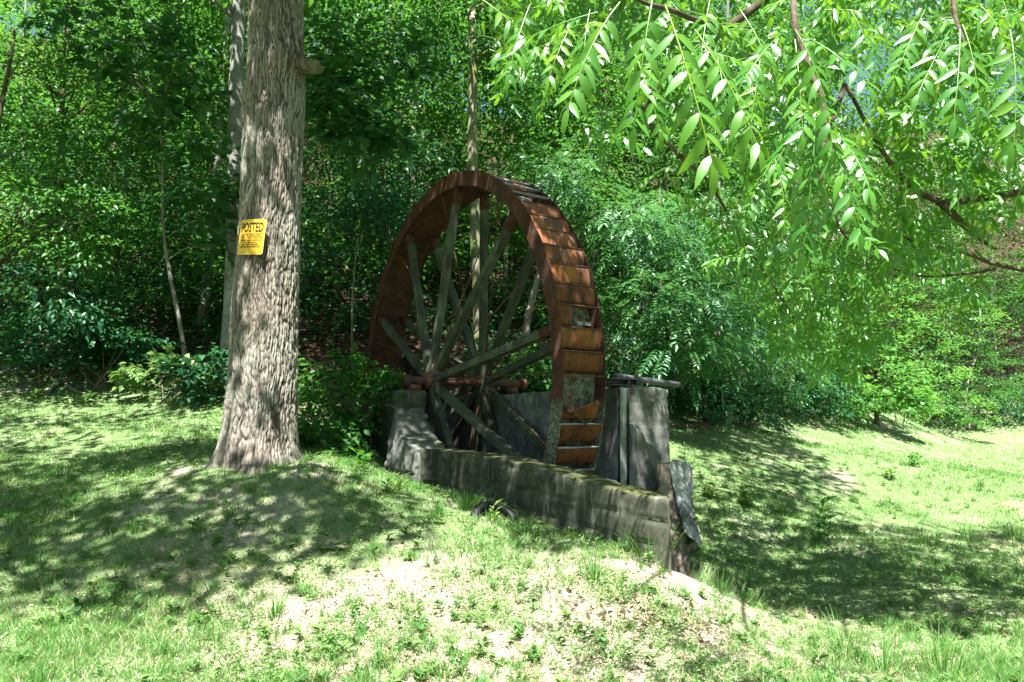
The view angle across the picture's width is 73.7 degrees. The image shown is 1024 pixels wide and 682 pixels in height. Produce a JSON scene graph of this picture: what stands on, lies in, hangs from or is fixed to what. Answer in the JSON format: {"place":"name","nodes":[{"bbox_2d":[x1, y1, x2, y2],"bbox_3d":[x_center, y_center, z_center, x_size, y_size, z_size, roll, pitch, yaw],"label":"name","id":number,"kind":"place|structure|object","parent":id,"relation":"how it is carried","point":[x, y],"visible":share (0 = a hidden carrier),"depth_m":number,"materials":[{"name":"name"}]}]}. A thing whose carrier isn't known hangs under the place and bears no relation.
{"place":"outdoors","nodes":[
{"label":"outdoors","id":0,"kind":"place"},
{"bbox_2d":[0,36,1023,681],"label":"ground","id":1,"kind":"structure","parent":0,"point":[1000,436],"depth_m":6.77,"materials":[{"name":"green plant"}]},
{"bbox_2d":[9,547,59,566],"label":"grass tuft","id":2,"kind":"object","parent":1,"relation":"on","point":[33,558],"visible":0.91,"depth_m":5.23,"materials":[{"name":"green plant"}]},
{"bbox_2d":[0,0,110,284],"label":"forest tree","id":3,"kind":"object","parent":1,"relation":"on","point":[25,33],"visible":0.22,"depth_m":20.02,"materials":[{"name":"green plant"}]},
{"bbox_2d":[0,314,128,388],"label":"broadleaf shrub","id":4,"kind":"object","parent":1,"relation":"on","point":[11,357],"visible":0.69,"depth_m":11.53,"materials":[{"name":"green plant"}]},
{"bbox_2d":[45,381,93,395],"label":"fallen branch","id":5,"kind":"object","parent":1,"relation":"on","point":[54,387],"visible":0.86,"depth_m":11.53,"materials":[{"name":"grey wood"}]},
{"bbox_2d":[3,0,182,241],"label":"forest tree","id":6,"kind":"object","parent":1,"relation":"on","point":[48,43],"visible":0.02,"depth_m":22.86,"materials":[{"name":"green plant"}]},
{"bbox_2d":[0,29,197,358],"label":"dogwood tree","id":7,"kind":"object","parent":1,"relation":"on","point":[44,210],"visible":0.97,"depth_m":11.59,"materials":[{"name":"green plant"}]},
{"bbox_2d":[35,309,185,391],"bbox_3d":[-6.833,0.140,11.664,2.476,1.487,1.564,0,-7,0],"label":"broadleaf shrub","id":8,"kind":"object","parent":1,"relation":"on","point":[147,342],"visible":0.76,"depth_m":11.42,"materials":[{"name":"green plant"}]},
{"bbox_2d":[0,31,224,326],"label":"understory tree","id":9,"kind":"object","parent":1,"relation":"on","point":[130,258],"visible":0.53,"depth_m":14.79,"materials":[{"name":"green plant"}]},
{"bbox_2d":[0,0,247,308],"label":"sunlit tree","id":10,"kind":"object","parent":1,"relation":"on","point":[51,90],"visible":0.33,"depth_m":17.02,"materials":[{"name":"green plant"}]},
{"bbox_2d":[13,0,241,360],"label":"maple sapling","id":11,"kind":"object","parent":1,"relation":"on","point":[165,34],"visible":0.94,"depth_m":11.49,"materials":[{"name":"green plant"}]},
{"bbox_2d":[43,0,247,290],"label":"forest tree","id":12,"kind":"object","parent":1,"relation":"on","point":[80,100],"visible":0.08,"depth_m":19.23,"materials":[{"name":"green plant"}]},
{"bbox_2d":[99,0,227,263],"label":"forest tree","id":13,"kind":"object","parent":1,"relation":"on","point":[178,18],"visible":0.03,"depth_m":20.69,"materials":[{"name":"green plant"}]},
{"bbox_2d":[107,344,225,403],"bbox_3d":[-5.403,0.541,10.807,1.947,0.948,1.298,0,-7,0],"label":"weedy shrub","id":14,"kind":"object","parent":1,"relation":"on","point":[132,374],"visible":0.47,"depth_m":10.69,"materials":[{"name":"green plant"}]},
{"bbox_2d":[153,341,227,409],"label":"broadleaf shrub","id":15,"kind":"object","parent":1,"relation":"on","point":[185,369],"visible":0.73,"depth_m":10.24,"materials":[{"name":"green plant"}]},
{"bbox_2d":[105,0,311,286],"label":"forest tree","id":16,"kind":"object","parent":1,"relation":"on","point":[211,127],"visible":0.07,"depth_m":18.54,"materials":[{"name":"green plant"}]},
{"bbox_2d":[98,0,355,324],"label":"forest tree","id":17,"kind":"object","parent":1,"relation":"on","point":[202,310],"visible":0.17,"depth_m":15.58,"materials":[{"name":"green plant"}]},
{"bbox_2d":[149,0,366,383],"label":"beech tree","id":18,"kind":"object","parent":1,"relation":"on","point":[235,11],"visible":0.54,"depth_m":12.02,"materials":[{"name":"grey plant"}]},
{"bbox_2d":[258,587,289,620],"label":"grass tuft","id":19,"kind":"object","parent":1,"relation":"on","point":[274,612],"visible":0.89,"depth_m":4.37,"materials":[{"name":"green plant"}]},
{"bbox_2d":[197,0,386,289],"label":"forest tree","id":20,"kind":"object","parent":1,"relation":"on","point":[349,53],"visible":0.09,"depth_m":17.45,"materials":[{"name":"green plant"}]},
{"bbox_2d":[298,409,376,466],"bbox_3d":[-2.381,1.292,8.445,1.409,0.904,1.202,-3,-7,26],"label":"vine mound","id":21,"kind":"object","parent":1,"relation":"on","point":[308,436],"visible":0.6,"depth_m":8.45,"materials":[{"name":"green plant"}]},
{"bbox_2d":[305,0,401,248],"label":"forest tree","id":22,"kind":"object","parent":1,"relation":"on","point":[308,52],"visible":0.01,"depth_m":21.68,"materials":[{"name":"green plant"}]},
{"bbox_2d":[297,341,409,450],"bbox_3d":[-2.439,0.776,9.507,2.098,1.596,1.560,0,-7,0],"label":"vine mound","id":23,"kind":"object","parent":1,"relation":"on","point":[304,393],"visible":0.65,"depth_m":9.36,"materials":[{"name":"green plant"}]},
{"bbox_2d":[299,158,420,390],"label":"slim tree","id":24,"kind":"object","parent":1,"relation":"on","point":[362,215],"visible":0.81,"depth_m":12.21,"materials":[{"name":"green plant"}]},
{"bbox_2d":[347,446,372,472],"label":"weed plant","id":25,"kind":"object","parent":1,"relation":"on","point":[364,456],"visible":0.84,"depth_m":7.10,"materials":[{"name":"green plant"}]},
{"bbox_2d":[161,0,598,475],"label":"oak tree","id":26,"kind":"object","parent":1,"relation":"on","point":[260,420],"visible":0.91,"depth_m":7.12,"materials":[{"name":"brown plant"}]},
{"bbox_2d":[237,219,266,254],"bbox_3d":[-2.683,-1.072,7.040,0.335,0.375,0.036,2,-7,21],"label":"posted sign","id":27,"kind":"object","parent":26,"relation":"attached to","point":[252,236],"visible":1,"depth_m":7.02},
{"bbox_2d":[302,0,458,193],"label":"maple tree","id":28,"kind":"object","parent":1,"relation":"on","point":[370,138],"visible":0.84,"depth_m":10.00,"materials":[{"name":"green plant"}]},
{"bbox_2d":[316,0,445,269],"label":"forest tree","id":29,"kind":"object","parent":1,"relation":"on","point":[422,79],"visible":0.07,"depth_m":19.43,"materials":[{"name":"green plant"}]},
{"bbox_2d":[348,634,418,675],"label":"grass tuft","id":30,"kind":"object","parent":1,"relation":"on","point":[377,657],"visible":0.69,"depth_m":3.69,"materials":[{"name":"green plant"}]},
{"bbox_2d":[343,390,444,480],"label":"axle pier","id":31,"kind":"structure","parent":1,"relation":"on","point":[406,436],"depth_m":9.07,"materials":[{"name":"concrete"}]},
{"bbox_2d":[365,170,605,474],"bbox_3d":[-0.645,0.609,10.046,2.031,6.012,6.016,3,-7,-22],"label":"waterwheel","id":32,"kind":"object","parent":31,"relation":"attached to","point":[574,333],"visible":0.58,"depth_m":9.11,"materials":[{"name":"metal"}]},
{"bbox_2d":[379,472,410,493],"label":"weed plant","id":33,"kind":"object","parent":1,"relation":"on","point":[396,481],"visible":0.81,"depth_m":6.45,"materials":[{"name":"green plant"}]},
{"bbox_2d":[302,48,490,253],"bbox_3d":[-3.210,-3.804,15.009,5.575,6.679,5.224,0,-7,0],"label":"shade tree","id":34,"kind":"object","parent":1,"relation":"on","point":[414,169],"visible":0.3,"depth_m":14.76,"materials":[{"name":"green plant"}]},
{"bbox_2d":[0,224,836,411],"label":"leaf litter","id":35,"kind":"object","parent":1,"relation":"on","point":[304,343],"visible":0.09,"depth_m":15.30,"materials":[{"name":"plant"}]},
{"bbox_2d":[362,0,480,185],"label":"forest tree","id":36,"kind":"object","parent":1,"relation":"on","point":[434,73],"visible":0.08,"depth_m":22.73,"materials":[{"name":"green plant"}]},
{"bbox_2d":[320,0,526,210],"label":"forest tree","id":37,"kind":"object","parent":1,"relation":"on","point":[416,92],"visible":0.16,"depth_m":19.33,"materials":[{"name":"green plant"}]},
{"bbox_2d":[386,0,505,264],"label":"forest tree","id":38,"kind":"object","parent":1,"relation":"on","point":[482,109],"visible":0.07,"depth_m":20.82,"materials":[{"name":"green plant"}]},
{"bbox_2d":[369,0,549,355],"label":"mossy tree","id":39,"kind":"object","parent":1,"relation":"on","point":[474,57],"visible":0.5,"depth_m":14.74,"materials":[{"name":"green plant"}]},
{"bbox_2d":[448,483,489,510],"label":"grass tuft","id":40,"kind":"object","parent":1,"relation":"on","point":[465,507],"visible":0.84,"depth_m":6.32,"materials":[{"name":"green plant"}]},
{"bbox_2d":[470,501,518,521],"bbox_3d":[-0.153,1.639,6.142,0.480,0.122,0.480,24,28,3],"label":"tyre","id":41,"kind":"object","parent":1,"relation":"on","point":[504,510],"visible":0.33,"depth_m":6.24,"materials":[{"name":"rubber"}]},
{"bbox_2d":[0,0,1023,386],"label":"woodland foliage","id":42,"kind":"object","parent":1,"relation":"on","point":[220,266],"visible":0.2,"depth_m":17.79,"materials":[{"name":"green plant"}]},
{"bbox_2d":[0,368,1023,681],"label":"clover","id":43,"kind":"object","parent":1,"relation":"on","point":[644,636],"visible":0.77,"depth_m":5.23,"materials":[{"name":"green plant"}]},
{"bbox_2d":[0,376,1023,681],"bbox_3d":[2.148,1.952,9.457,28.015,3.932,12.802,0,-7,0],"label":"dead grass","id":44,"kind":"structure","parent":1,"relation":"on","point":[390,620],"depth_m":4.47,"materials":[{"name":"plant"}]},
{"bbox_2d":[0,399,1023,681],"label":"rosette weeds","id":45,"kind":"object","parent":1,"relation":"on","point":[422,675],"visible":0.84,"depth_m":4.29,"materials":[{"name":"green plant"}]},
{"bbox_2d":[0,131,1023,431],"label":"undergrowth","id":46,"kind":"object","parent":1,"relation":"on","point":[362,291],"visible":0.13,"depth_m":15.45,"materials":[{"name":"green plant"}]},
{"bbox_2d":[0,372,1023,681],"bbox_3d":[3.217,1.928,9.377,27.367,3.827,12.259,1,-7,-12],"label":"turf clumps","id":47,"kind":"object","parent":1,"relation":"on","point":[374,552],"visible":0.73,"depth_m":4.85,"materials":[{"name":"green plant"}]},
{"bbox_2d":[0,354,1023,681],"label":"dead leaves","id":48,"kind":"object","parent":1,"relation":"on","point":[654,616],"visible":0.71,"depth_m":4.33,"materials":[{"name":"brown plant"}]},
{"bbox_2d":[423,0,607,285],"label":"forest tree","id":49,"kind":"object","parent":1,"relation":"on","point":[505,269],"visible":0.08,"depth_m":19.88,"materials":[{"name":"green plant"}]},
{"bbox_2d":[492,343,551,394],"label":"edge shrub","id":50,"kind":"object","parent":1,"relation":"on","point":[535,367],"visible":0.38,"depth_m":12.39,"materials":[{"name":"green plant"}]},
{"bbox_2d":[419,448,671,573],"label":"pit wall","id":51,"kind":"structure","parent":1,"relation":"on","point":[578,500],"depth_m":6.21,"materials":[{"name":"concrete"}]},
{"bbox_2d":[435,386,669,491],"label":"wheel pier","id":52,"kind":"structure","parent":1,"relation":"on","point":[634,450],"depth_m":7.90,"materials":[{"name":"concrete"}]},
{"bbox_2d":[606,378,638,386],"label":"channel beam","id":53,"kind":"structure","parent":52,"relation":"on","point":[628,382],"depth_m":7.85,"materials":[{"name":"metal"}]},
{"bbox_2d":[612,373,680,387],"bbox_3d":[1.630,0.475,8.213,1.046,0.146,0.071,4,-8,-32],"label":"pipe","id":54,"kind":"object","parent":52,"relation":"on","point":[656,381],"visible":0.88,"depth_m":8.21,"materials":[{"name":"metal"}]},
{"bbox_2d":[466,0,656,177],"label":"forest tree","id":55,"kind":"object","parent":1,"relation":"on","point":[553,145],"visible":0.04,"depth_m":21.02,"materials":[{"name":"green plant"}]},
{"bbox_2d":[493,101,649,377],"bbox_3d":[1.172,-1.762,13.607,3.428,5.674,3.042,0,-7,0],"label":"leaning tree","id":56,"kind":"object","parent":1,"relation":"on","point":[532,299],"visible":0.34,"depth_m":13.59,"materials":[{"name":"green plant"}]},
{"bbox_2d":[477,6,685,279],"bbox_3d":[1.655,-4.226,16.555,5.425,8.901,3.968,5,-8,-38],"label":"tree","id":57,"kind":"object","parent":1,"relation":"on","point":[606,88],"visible":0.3,"depth_m":16.57,"materials":[{"name":"green plant"}]},
{"bbox_2d":[570,550,614,584],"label":"grass tuft","id":58,"kind":"object","parent":1,"relation":"on","point":[592,571],"visible":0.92,"depth_m":4.74,"materials":[{"name":"green plant"}]},
{"bbox_2d":[522,0,683,298],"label":"forest tree","id":59,"kind":"object","parent":1,"relation":"on","point":[620,171],"visible":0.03,"depth_m":21.75,"materials":[{"name":"green plant"}]},
{"bbox_2d":[541,0,737,333],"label":"forest tree","id":60,"kind":"object","parent":1,"relation":"on","point":[635,172],"visible":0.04,"depth_m":19.39,"materials":[{"name":"green plant"}]},
{"bbox_2d":[490,130,801,437],"bbox_3d":[2.226,-0.955,12.715,5.546,5.486,4.418,0,-7,0],"label":"sumac tree","id":61,"kind":"object","parent":1,"relation":"on","point":[661,359],"visible":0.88,"depth_m":11.83,"materials":[{"name":"green plant"}]},
{"bbox_2d":[613,520,692,565],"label":"grass tuft","id":62,"kind":"object","parent":1,"relation":"on","point":[648,549],"visible":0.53,"depth_m":5.12,"materials":[{"name":"green plant"}]},
{"bbox_2d":[596,0,738,281],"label":"forest tree","id":63,"kind":"object","parent":1,"relation":"on","point":[664,166],"depth_m":25.23,"materials":[{"name":"green plant"}]},
{"bbox_2d":[657,459,701,576],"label":"stone buttress","id":64,"kind":"structure","parent":1,"relation":"on","point":[676,485],"depth_m":7.07,"materials":[{"name":"grey stone"}]},
{"bbox_2d":[637,327,741,418],"bbox_3d":[3.622,0.606,13.969,2.196,2.035,2.122,0,-7,0],"label":"edge shrub","id":65,"kind":"object","parent":1,"relation":"on","point":[690,391],"visible":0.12,"depth_m":13.79,"materials":[{"name":"green plant"}]},
{"bbox_2d":[596,0,787,336],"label":"forest tree","id":66,"kind":"object","parent":1,"relation":"on","point":[697,125],"visible":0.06,"depth_m":21.16,"materials":[{"name":"green plant"}]},
{"bbox_2d":[696,478,721,497],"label":"weed plant","id":67,"kind":"object","parent":1,"relation":"on","point":[706,491],"visible":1,"depth_m":8.58,"materials":[{"name":"green plant"}]},
{"bbox_2d":[662,371,759,428],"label":"edge shrub","id":68,"kind":"object","parent":1,"relation":"on","point":[707,410],"visible":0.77,"depth_m":12.98,"materials":[{"name":"green plant"}]},
{"bbox_2d":[675,422,760,428],"bbox_3d":[4.451,1.748,14.100,0.255,0.133,4.219,-5,-9,40],"label":"fallen log","id":69,"kind":"object","parent":1,"relation":"on","point":[696,425],"visible":0.62,"depth_m":12.90,"materials":[{"name":"brown wood"}]},
{"bbox_2d":[704,565,733,596],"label":"grass tuft","id":70,"kind":"object","parent":1,"relation":"on","point":[721,590],"visible":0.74,"depth_m":5.28,"materials":[{"name":"green plant"}]},
{"bbox_2d":[613,0,836,344],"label":"forest tree","id":71,"kind":"object","parent":1,"relation":"on","point":[727,13],"visible":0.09,"depth_m":20.21,"materials":[{"name":"green plant"}]},
{"bbox_2d":[628,0,826,338],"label":"forest tree","id":72,"kind":"object","parent":1,"relation":"on","point":[799,24],"visible":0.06,"depth_m":22.65,"materials":[{"name":"green plant"}]},
{"bbox_2d":[626,179,839,419],"bbox_3d":[4.775,-0.840,14.743,4.842,5.487,4.200,6,-9,-40],"label":"locust tree","id":73,"kind":"object","parent":1,"relation":"on","point":[733,374],"visible":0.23,"depth_m":14.06,"materials":[{"name":"green plant"}]},
{"bbox_2d":[734,486,757,504],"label":"weed plant","id":74,"kind":"object","parent":1,"relation":"on","point":[742,494],"visible":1,"depth_m":8.48,"materials":[{"name":"green plant"}]},
{"bbox_2d":[470,0,1023,394],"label":"walnut tree","id":75,"kind":"object","parent":1,"relation":"on","point":[933,83],"visible":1,"depth_m":4.59,"materials":[{"name":"green plant"}]},
{"bbox_2d":[694,377,810,435],"bbox_3d":[4.862,1.442,14.215,2.302,1.463,1.968,0,-7,0],"label":"edge shrub","id":76,"kind":"object","parent":1,"relation":"on","point":[755,407],"visible":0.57,"depth_m":13.92,"materials":[{"name":"green plant"}]},
{"bbox_2d":[661,1,856,331],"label":"forest tree","id":77,"kind":"object","parent":1,"relation":"on","point":[846,74],"visible":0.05,"depth_m":25.64,"materials":[{"name":"green plant"}]},
{"bbox_2d":[731,330,834,416],"bbox_3d":[6.795,0.728,17.451,2.670,2.431,2.227,0,-7,0],"label":"edge shrub","id":78,"kind":"object","parent":1,"relation":"on","point":[792,402],"visible":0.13,"depth_m":17.20,"materials":[{"name":"green plant"}]},
{"bbox_2d":[704,0,891,357],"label":"forest tree","id":79,"kind":"object","parent":1,"relation":"on","point":[838,85],"visible":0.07,"depth_m":23.63,"materials":[{"name":"green plant"}]},
{"bbox_2d":[742,379,855,420],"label":"edge shrub","id":80,"kind":"object","parent":1,"relation":"on","point":[829,410],"visible":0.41,"depth_m":17.51,"materials":[{"name":"green plant"}]},
{"bbox_2d":[727,225,873,417],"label":"edge tree","id":81,"kind":"object","parent":1,"relation":"on","point":[837,383],"visible":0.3,"depth_m":17.20,"materials":[{"name":"green plant"}]},
{"bbox_2d":[809,495,837,545],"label":"weed plant","id":82,"kind":"object","parent":1,"relation":"on","point":[822,534],"visible":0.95,"depth_m":7.62,"materials":[{"name":"green plant"}]},
{"bbox_2d":[795,363,879,422],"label":"edge shrub","id":83,"kind":"object","parent":1,"relation":"on","point":[856,408],"visible":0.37,"depth_m":18.51,"materials":[{"name":"green plant"}]},
{"bbox_2d":[757,27,933,371],"bbox_3d":[13.367,-5.101,27.794,7.030,14.311,6.701,0,-7,0],"label":"forest tree","id":84,"kind":"object","parent":1,"relation":"on","point":[846,128],"visible":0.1,"depth_m":27.17,"materials":[{"name":"green plant"}]},
{"bbox_2d":[799,608,896,661],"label":"grass tuft","id":85,"kind":"object","parent":1,"relation":"on","point":[839,639],"visible":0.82,"depth_m":4.67,"materials":[{"name":"green plant"}]},
{"bbox_2d":[778,260,943,425],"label":"box elder tree","id":86,"kind":"object","parent":1,"relation":"on","point":[902,394],"visible":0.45,"depth_m":19.67,"materials":[{"name":"green plant"}]},
{"bbox_2d":[843,623,937,676],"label":"grass tuft","id":87,"kind":"object","parent":1,"relation":"on","point":[886,651],"visible":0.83,"depth_m":4.35,"materials":[{"name":"green plant"}]},
{"bbox_2d":[823,156,969,418],"bbox_3d":[17.352,-2.328,30.523,7.054,12.048,6.498,0,-7,0],"label":"forest tree","id":88,"kind":"object","parent":1,"relation":"on","point":[896,276],"visible":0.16,"depth_m":30.22,"materials":[{"name":"green plant"}]},
{"bbox_2d":[862,380,943,427],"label":"edge shrub","id":89,"kind":"object","parent":1,"relation":"on","point":[905,410],"visible":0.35,"depth_m":22.09,"materials":[{"name":"green plant"}]},
{"bbox_2d":[898,520,938,546],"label":"grass tuft","id":90,"kind":"object","parent":1,"relation":"on","point":[920,540],"visible":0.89,"depth_m":7.81,"materials":[{"name":"green plant"}]},
{"bbox_2d":[877,320,974,428],"bbox_3d":[15.249,1.222,25.505,3.660,4.086,2.097,0,-7,0],"label":"edge shrub","id":91,"kind":"object","parent":1,"relation":"on","point":[948,348],"visible":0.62,"depth_m":25.40,"materials":[{"name":"green plant"}]},
{"bbox_2d":[850,147,1006,394],"bbox_3d":[20.508,-3.302,33.497,6.510,12.379,6.967,0,-7,0],"label":"forest tree","id":92,"kind":"object","parent":1,"relation":"on","point":[975,242],"visible":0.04,"depth_m":33.07,"materials":[{"name":"green plant"}]},
{"bbox_2d":[882,385,977,428],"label":"edge shrub","id":93,"kind":"object","parent":1,"relation":"on","point":[963,420],"visible":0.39,"depth_m":25.07,"materials":[{"name":"green plant"}]},
{"bbox_2d":[884,618,988,675],"bbox_3d":[2.715,1.941,4.366,0.603,0.370,0.794,-3,-7,23],"label":"grass tuft","id":94,"kind":"object","parent":1,"relation":"on","point":[945,657],"visible":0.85,"depth_m":4.33,"materials":[{"name":"green plant"}]},
{"bbox_2d":[868,248,1023,429],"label":"tree","id":95,"kind":"object","parent":1,"relation":"on","point":[929,363],"visible":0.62,"depth_m":28.41,"materials":[{"name":"green plant"}]},
{"bbox_2d":[896,386,1001,436],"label":"edge shrub","id":96,"kind":"object","parent":1,"relation":"on","point":[979,399],"visible":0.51,"depth_m":26.06,"materials":[{"name":"green plant"}]},
{"bbox_2d":[945,521,986,543],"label":"grass tuft","id":97,"kind":"object","parent":1,"relation":"on","point":[969,536],"visible":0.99,"depth_m":8.20,"materials":[{"name":"green plant"}]},
{"bbox_2d":[920,336,1017,430],"bbox_3d":[19.307,1.763,29.050,4.026,4.101,2.277,0,-7,0],"label":"edge shrub","id":98,"kind":"object","parent":1,"relation":"on","point":[984,378],"visible":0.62,"depth_m":28.83,"materials":[{"name":"green plant"}]},
{"bbox_2d":[924,122,1023,378],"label":"forest tree","id":99,"kind":"object","parent":1,"relation":"on","point":[991,292],"visible":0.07,"depth_m":36.62,"materials":[{"name":"green plant"}]},
{"bbox_2d":[927,186,1023,403],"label":"corner tree","id":100,"kind":"object","parent":1,"relation":"on","point":[1005,224],"visible":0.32,"depth_m":32.95,"materials":[{"name":"green plant"}]},
{"bbox_2d":[948,385,1023,426],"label":"edge shrub","id":101,"kind":"object","parent":1,"relation":"on","point":[1007,410],"visible":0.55,"depth_m":29.02,"materials":[{"name":"green plant"}]},
{"bbox_2d":[964,331,1023,409],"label":"edge shrub","id":102,"kind":"object","parent":1,"relation":"on","point":[984,353],"visible":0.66,"depth_m":31.04,"materials":[{"name":"green plant"}]},
{"bbox_2d":[969,382,1023,421],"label":"edge shrub","id":103,"kind":"object","parent":1,"relation":"on","point":[1002,403],"visible":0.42,"depth_m":30.01,"materials":[{"name":"green plant"}]},
{"bbox_2d":[989,513,1023,541],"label":"grass tuft","id":104,"kind":"object","parent":1,"relation":"on","point":[1014,532],"visible":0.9,"depth_m":8.35,"materials":[{"name":"green plant"}]},
{"bbox_2d":[0,0,1023,129],"label":"sky","id":105,"kind":"structure","parent":0,"point":[12,18],"materials":[{"name":"white"}]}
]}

